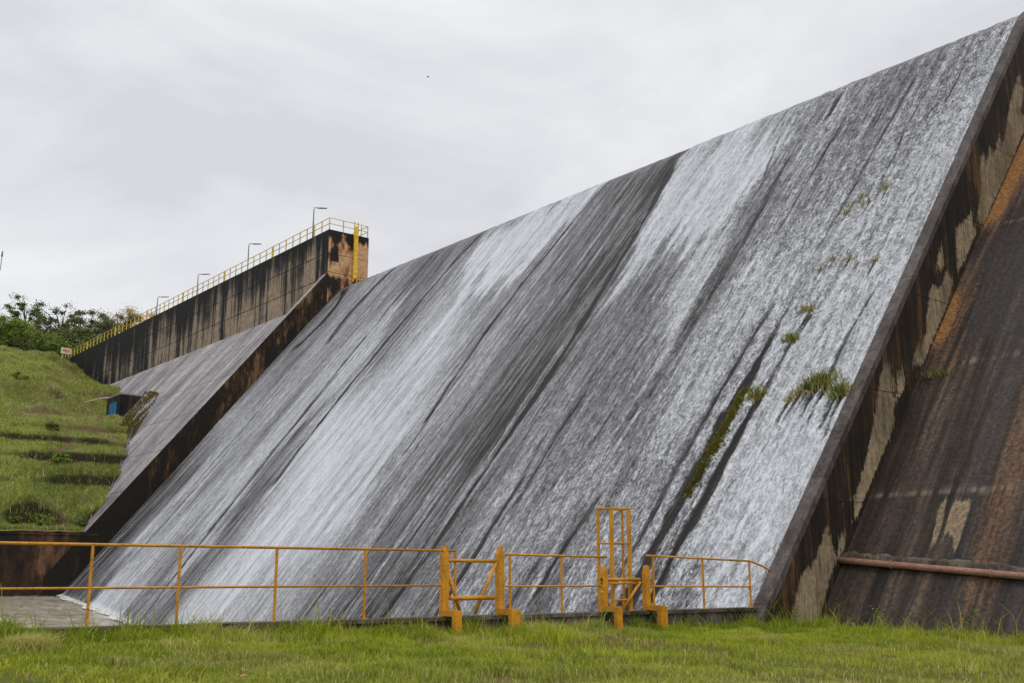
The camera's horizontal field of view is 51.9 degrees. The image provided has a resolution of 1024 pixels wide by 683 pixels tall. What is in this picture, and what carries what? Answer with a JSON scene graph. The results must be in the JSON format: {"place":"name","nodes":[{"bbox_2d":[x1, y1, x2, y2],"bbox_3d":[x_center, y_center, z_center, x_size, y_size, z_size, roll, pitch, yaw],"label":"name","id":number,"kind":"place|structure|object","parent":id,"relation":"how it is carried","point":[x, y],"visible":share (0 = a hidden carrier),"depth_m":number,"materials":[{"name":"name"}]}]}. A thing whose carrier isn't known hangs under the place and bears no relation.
{"place":"outdoors","nodes":[
{"label":"outdoors","id":0,"kind":"place"},
{"bbox_2d":[0,596,123,627],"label":"basin water","id":1,"kind":"structure","parent":0,"point":[41,606],"depth_m":58.19,"materials":[{"name":"grey liquid"}]},
{"bbox_2d":[56,594,137,624],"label":"foam","id":2,"kind":"object","parent":1,"relation":"on","point":[75,601],"visible":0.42,"depth_m":60.50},
{"bbox_2d":[0,345,128,531],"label":"grassy bank","id":3,"kind":"structure","parent":0,"point":[78,455],"depth_m":78.13,"materials":[{"name":"green plant"}]},
{"bbox_2d":[0,338,13,346],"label":"tree","id":4,"kind":"object","parent":3,"relation":"on","point":[3,343],"visible":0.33,"depth_m":134.23,"materials":[{"name":"green plant"}]},
{"bbox_2d":[3,512,21,523],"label":"shrub","id":5,"kind":"object","parent":3,"relation":"on","point":[13,518],"visible":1,"depth_m":67.84,"materials":[{"name":"green plant"}]},
{"bbox_2d":[7,370,30,380],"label":"shrub","id":6,"kind":"object","parent":3,"relation":"on","point":[16,375],"visible":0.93,"depth_m":97.41,"materials":[{"name":"green plant"}]},
{"bbox_2d":[3,331,36,351],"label":"tree","id":7,"kind":"object","parent":3,"relation":"on","point":[25,344],"visible":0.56,"depth_m":135.01,"materials":[{"name":"green plant"}]},
{"bbox_2d":[0,313,41,347],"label":"tree","id":8,"kind":"object","parent":3,"relation":"on","point":[15,325],"visible":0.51,"depth_m":135.78,"materials":[{"name":"green plant"}]},
{"bbox_2d":[0,292,51,333],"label":"tree","id":9,"kind":"object","parent":3,"relation":"on","point":[17,313],"visible":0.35,"depth_m":157.01,"materials":[{"name":"green plant"}]},
{"bbox_2d":[28,512,55,525],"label":"shrub","id":10,"kind":"object","parent":3,"relation":"on","point":[44,520],"visible":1,"depth_m":68.96,"materials":[{"name":"green plant"}]},
{"bbox_2d":[27,329,75,352],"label":"tree","id":11,"kind":"object","parent":3,"relation":"on","point":[42,337],"visible":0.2,"depth_m":141.89,"materials":[{"name":"green plant"}]},
{"bbox_2d":[43,421,62,431],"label":"shrub","id":12,"kind":"object","parent":3,"relation":"on","point":[50,425],"visible":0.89,"depth_m":80.17,"materials":[{"name":"green plant"}]},
{"bbox_2d":[31,314,75,341],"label":"tree","id":13,"kind":"object","parent":3,"relation":"on","point":[52,330],"visible":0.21,"depth_m":155.32,"materials":[{"name":"green plant"}]},
{"bbox_2d":[25,300,91,339],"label":"tree","id":14,"kind":"object","parent":3,"relation":"on","point":[56,311],"visible":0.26,"depth_m":161.38,"materials":[{"name":"green plant"}]},
{"bbox_2d":[40,339,84,358],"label":"tree","id":15,"kind":"object","parent":3,"relation":"on","point":[54,346],"visible":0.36,"depth_m":139.10,"materials":[{"name":"green plant"}]},
{"bbox_2d":[49,450,75,463],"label":"shrub","id":16,"kind":"object","parent":3,"relation":"on","point":[61,456],"visible":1,"depth_m":75.64,"materials":[{"name":"green plant"}]},
{"bbox_2d":[61,347,70,360],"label":"sign board","id":17,"kind":"object","parent":3,"relation":"on","point":[65,350],"visible":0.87,"depth_m":133.20,"materials":[{"name":"white paint"}]},
{"bbox_2d":[53,324,103,348],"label":"tree","id":18,"kind":"object","parent":3,"relation":"on","point":[80,335],"visible":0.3,"depth_m":151.45,"materials":[{"name":"green plant"}]},
{"bbox_2d":[74,517,88,527],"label":"shrub","id":19,"kind":"object","parent":3,"relation":"on","point":[82,522],"visible":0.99,"depth_m":70.28,"materials":[{"name":"green plant"}]},
{"bbox_2d":[71,341,94,354],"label":"tree","id":20,"kind":"object","parent":3,"relation":"on","point":[82,346],"visible":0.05,"depth_m":142.75,"materials":[{"name":"green plant"}]},
{"bbox_2d":[60,308,124,347],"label":"tree","id":21,"kind":"object","parent":3,"relation":"on","point":[105,324],"visible":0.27,"depth_m":161.13,"materials":[{"name":"green plant"}]},
{"bbox_2d":[85,307,145,339],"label":"tree","id":22,"kind":"object","parent":3,"relation":"on","point":[120,317],"visible":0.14,"depth_m":169.53,"materials":[{"name":"green plant"}]},
{"bbox_2d":[107,303,158,329],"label":"tree","id":23,"kind":"object","parent":3,"relation":"on","point":[133,313],"visible":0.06,"depth_m":178.33,"materials":[{"name":"green plant"}]},
{"bbox_2d":[0,574,1023,682],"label":"lawn","id":24,"kind":"structure","parent":0,"point":[3,678],"depth_m":15.14,"materials":[{"name":"plant"}]},
{"bbox_2d":[0,630,71,653],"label":"grass clump","id":25,"kind":"object","parent":24,"relation":"on","point":[35,642],"visible":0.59,"depth_m":13.64,"materials":[{"name":"green plant"}]},
{"bbox_2d":[136,635,215,652],"bbox_3d":[-4.775,4.217,14.663,1.094,0.284,1.090,10,-16,-38],"label":"grass clump","id":26,"kind":"object","parent":24,"relation":"on","point":[181,643],"visible":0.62,"depth_m":14.59,"materials":[{"name":"green plant"}]},
{"bbox_2d":[525,617,590,646],"bbox_3d":[0.658,5.104,18.623,1.420,0.568,1.474,10,-16,-38],"label":"grass clump","id":27,"kind":"object","parent":24,"relation":"on","point":[556,638],"visible":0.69,"depth_m":18.58,"materials":[{"name":"green plant"}]},
{"bbox_2d":[684,613,697,626],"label":"weed","id":28,"kind":"object","parent":24,"relation":"on","point":[692,620],"visible":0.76,"depth_m":24.24,"materials":[{"name":"green plant"}]},
{"bbox_2d":[790,607,802,623],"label":"weed","id":29,"kind":"object","parent":24,"relation":"on","point":[796,614],"visible":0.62,"depth_m":26.07,"materials":[{"name":"green plant"}]},
{"bbox_2d":[868,604,886,626],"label":"weed","id":30,"kind":"object","parent":24,"relation":"on","point":[878,615],"visible":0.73,"depth_m":25.05,"materials":[{"name":"green plant"}]},
{"bbox_2d":[957,608,976,633],"bbox_3d":[10.094,6.282,23.246,0.554,0.776,0.369,10,-16,-38],"label":"weed","id":31,"kind":"object","parent":24,"relation":"on","point":[967,619],"visible":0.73,"depth_m":23.27,"materials":[{"name":"green plant"}]},
{"bbox_2d":[0,0,1023,339],"label":"sky","id":32,"kind":"structure","parent":0,"point":[145,145],"materials":[{"name":"white"}]},
{"label":"ground","id":33,"kind":"structure","parent":0,"visible":0},
{"bbox_2d":[24,607,757,637],"bbox_3d":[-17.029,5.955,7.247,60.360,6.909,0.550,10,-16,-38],"label":"basin kerb","id":34,"kind":"structure","parent":33,"relation":"on","point":[718,613],"depth_m":21.72,"materials":[{"name":"concrete"}]},
{"bbox_2d":[0,541,456,627],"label":"railing","id":35,"kind":"object","parent":34,"relation":"on","point":[178,587],"visible":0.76,"depth_m":17.60,"materials":[{"name":"yellow metal"}]},
{"bbox_2d":[439,546,520,634],"bbox_3d":[-0.665,5.000,20.770,1.610,1.911,0.686,10,-16,-38],"label":"gate frame","id":36,"kind":"object","parent":34,"relation":"on","point":[445,580],"visible":0.92,"depth_m":20.80,"materials":[{"name":"orange paint"}]},
{"bbox_2d":[504,553,606,612],"bbox_3d":[0.941,5.131,22.330,3.000,1.230,0.120,10,-16,-38],"label":"railing","id":37,"kind":"object","parent":34,"relation":"on","point":[561,585],"visible":0.81,"depth_m":22.32,"materials":[{"name":"yellow metal"}]},
{"bbox_2d":[596,507,632,610],"bbox_3d":[2.379,5.388,23.880,0.852,3.198,0.442,10,-16,-38],"label":"ladder cage","id":38,"kind":"object","parent":34,"relation":"on","point":[611,543],"visible":0.85,"depth_m":23.91,"materials":[{"name":"orange paint"}]},
{"bbox_2d":[599,565,667,629],"bbox_3d":[2.657,5.754,23.363,1.595,1.561,0.664,10,-16,-38],"label":"gate frame","id":39,"kind":"object","parent":34,"relation":"on","point":[662,610],"visible":0.94,"depth_m":23.44,"materials":[{"name":"orange paint"}]},
{"bbox_2d":[645,554,770,610],"bbox_3d":[4.955,5.821,25.490,4.811,1.250,0.180,10,-16,-38],"label":"railing","id":40,"kind":"object","parent":34,"relation":"on","point":[653,585],"visible":0.88,"depth_m":25.22,"materials":[{"name":"yellow metal"}]},
{"bbox_2d":[5,11,1023,644],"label":"dam","id":41,"kind":"structure","parent":33,"relation":"on","point":[915,467],"depth_m":32.01,"materials":[{"name":"concrete"}]},
{"bbox_2d":[0,531,98,595],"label":"retaining wall","id":42,"kind":"structure","parent":41,"relation":"attached to","point":[26,565],"depth_m":66.66,"materials":[{"name":"concrete"}]},
{"bbox_2d":[106,393,142,416],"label":"gallery entrance","id":43,"kind":"object","parent":41,"relation":"on","point":[120,404],"visible":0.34,"depth_m":93.29,"materials":[{"name":"concrete"}]},
{"bbox_2d":[109,402,116,415],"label":"door","id":44,"kind":"structure","parent":43,"relation":"in","point":[113,406],"depth_m":93.68,"materials":[{"name":"blue paint"}]},
{"bbox_2d":[120,390,158,447],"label":"moss band","id":45,"kind":"object","parent":41,"relation":"on","point":[134,425],"visible":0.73,"depth_m":88.98,"materials":[{"name":"green plant"}]},
{"bbox_2d":[60,217,329,358],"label":"crest railing","id":46,"kind":"object","parent":41,"relation":"on","point":[253,257],"visible":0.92,"depth_m":103.97,"materials":[{"name":"yellow metal"}]},
{"bbox_2d":[248,243,260,263],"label":"street lamp","id":47,"kind":"object","parent":41,"relation":"on","point":[248,248],"visible":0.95,"depth_m":97.64,"materials":[{"name":"silver metal"}]},
{"bbox_2d":[312,207,326,236],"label":"street lamp","id":48,"kind":"object","parent":41,"relation":"on","point":[313,219],"visible":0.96,"depth_m":88.10,"materials":[{"name":"silver metal"}]},
{"bbox_2d":[330,217,367,235],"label":"end railing","id":49,"kind":"object","parent":41,"relation":"on","point":[343,226],"visible":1,"depth_m":86.19,"materials":[{"name":"yellow metal"}]},
{"bbox_2d":[352,222,358,281],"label":"ladder","id":50,"kind":"object","parent":41,"relation":"attached to","point":[355,251],"visible":0.98,"depth_m":85.92,"materials":[{"name":"yellow metal"}]},
{"bbox_2d":[62,15,1018,624],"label":"cascading water","id":51,"kind":"structure","parent":41,"relation":"on","point":[550,379],"depth_m":43.97,"materials":[{"name":"grey liquid"}]},
{"bbox_2d":[741,381,769,403],"bbox_3d":[7.838,1.650,33.674,0.766,0.800,1.220,5,-13,-20],"label":"grass tuft","id":52,"kind":"object","parent":51,"relation":"on","point":[754,395],"visible":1,"depth_m":33.55,"materials":[{"name":"green plant"}]},
{"bbox_2d":[779,329,798,343],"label":"grass tuft","id":53,"kind":"object","parent":51,"relation":"on","point":[788,339],"visible":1,"depth_m":34.90,"materials":[{"name":"green plant"}]},
{"bbox_2d":[783,392,801,404],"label":"grass tuft","id":54,"kind":"object","parent":51,"relation":"on","point":[789,400],"visible":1,"depth_m":32.20,"materials":[{"name":"green plant"}]},
{"bbox_2d":[789,385,808,397],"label":"grass tuft","id":55,"kind":"object","parent":51,"relation":"on","point":[797,392],"visible":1,"depth_m":32.14,"materials":[{"name":"green plant"}]},
{"bbox_2d":[796,380,814,392],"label":"grass tuft","id":56,"kind":"object","parent":51,"relation":"on","point":[808,386],"visible":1,"depth_m":32.15,"materials":[{"name":"green plant"}]},
{"bbox_2d":[796,299,818,314],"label":"grass tuft","id":57,"kind":"object","parent":51,"relation":"on","point":[809,308],"visible":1,"depth_m":35.62,"materials":[{"name":"green plant"}]},
{"bbox_2d":[808,367,842,395],"bbox_3d":[9.421,1.171,31.821,0.817,1.018,1.533,10,-16,-38],"label":"grass tuft","id":58,"kind":"object","parent":51,"relation":"on","point":[828,378],"visible":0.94,"depth_m":31.71,"materials":[{"name":"green plant"}]},
{"bbox_2d":[820,381,844,394],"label":"grass tuft","id":59,"kind":"object","parent":51,"relation":"on","point":[827,390],"visible":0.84,"depth_m":31.31,"materials":[{"name":"green plant"}]},
{"bbox_2d":[823,378,859,400],"bbox_3d":[9.633,1.377,30.869,0.834,0.803,1.470,10,-16,-38],"label":"grass tuft","id":60,"kind":"object","parent":51,"relation":"on","point":[844,390],"visible":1,"depth_m":30.81,"materials":[{"name":"green plant"}]},
{"bbox_2d":[839,206,853,215],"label":"grass tuft","id":61,"kind":"object","parent":51,"relation":"on","point":[845,213],"visible":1,"depth_m":39.31,"materials":[{"name":"green plant"}]},
{"bbox_2d":[841,253,858,261],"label":"grass tuft","id":62,"kind":"object","parent":51,"relation":"on","point":[849,257],"visible":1,"depth_m":36.60,"materials":[{"name":"green plant"}]},
{"bbox_2d":[844,199,860,207],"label":"grass tuft","id":63,"kind":"object","parent":51,"relation":"on","point":[852,202],"visible":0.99,"depth_m":39.60,"materials":[{"name":"green plant"}]},
{"bbox_2d":[856,191,869,199],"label":"grass tuft","id":64,"kind":"object","parent":51,"relation":"on","point":[862,195],"visible":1,"depth_m":39.52,"materials":[{"name":"green plant"}]},
{"bbox_2d":[859,196,874,206],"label":"grass tuft","id":65,"kind":"object","parent":51,"relation":"on","point":[868,198],"visible":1,"depth_m":38.91,"materials":[{"name":"green plant"}]},
{"bbox_2d":[868,253,882,263],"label":"grass tuft","id":66,"kind":"object","parent":51,"relation":"on","point":[875,259],"visible":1,"depth_m":35.35,"materials":[{"name":"green plant"}]},
{"bbox_2d":[880,183,894,190],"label":"grass tuft","id":67,"kind":"object","parent":51,"relation":"on","point":[887,185],"visible":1,"depth_m":38.85,"materials":[{"name":"green plant"}]},
{"bbox_2d":[682,386,752,498],"bbox_3d":[6.467,3.109,33.066,3.121,3.793,0.925,10,-16,-38],"label":"moss streak","id":68,"kind":"object","parent":41,"relation":"attached to","point":[714,443],"visible":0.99,"depth_m":33.04,"materials":[{"name":"green plant"}]},
{"bbox_2d":[790,365,835,394],"bbox_3d":[9.199,1.101,32.024,1.270,1.025,1.163,0,-13,0],"label":"grass tuft","id":69,"kind":"object","parent":41,"relation":"on","point":[813,378],"visible":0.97,"depth_m":32.05,"materials":[{"name":"green plant"}]},
{"bbox_2d":[839,557,1023,579],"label":"pipe","id":70,"kind":"object","parent":41,"relation":"attached to","point":[991,573],"visible":0.95,"depth_m":25.80,"materials":[{"name":"orange metal"}]},
{"bbox_2d":[916,362,970,378],"bbox_3d":[12.855,0.917,31.609,0.657,0.368,1.856,10,-16,-38],"label":"weed","id":71,"kind":"object","parent":41,"relation":"on","point":[936,374],"visible":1,"depth_m":31.66,"materials":[{"name":"green plant"}]}
]}

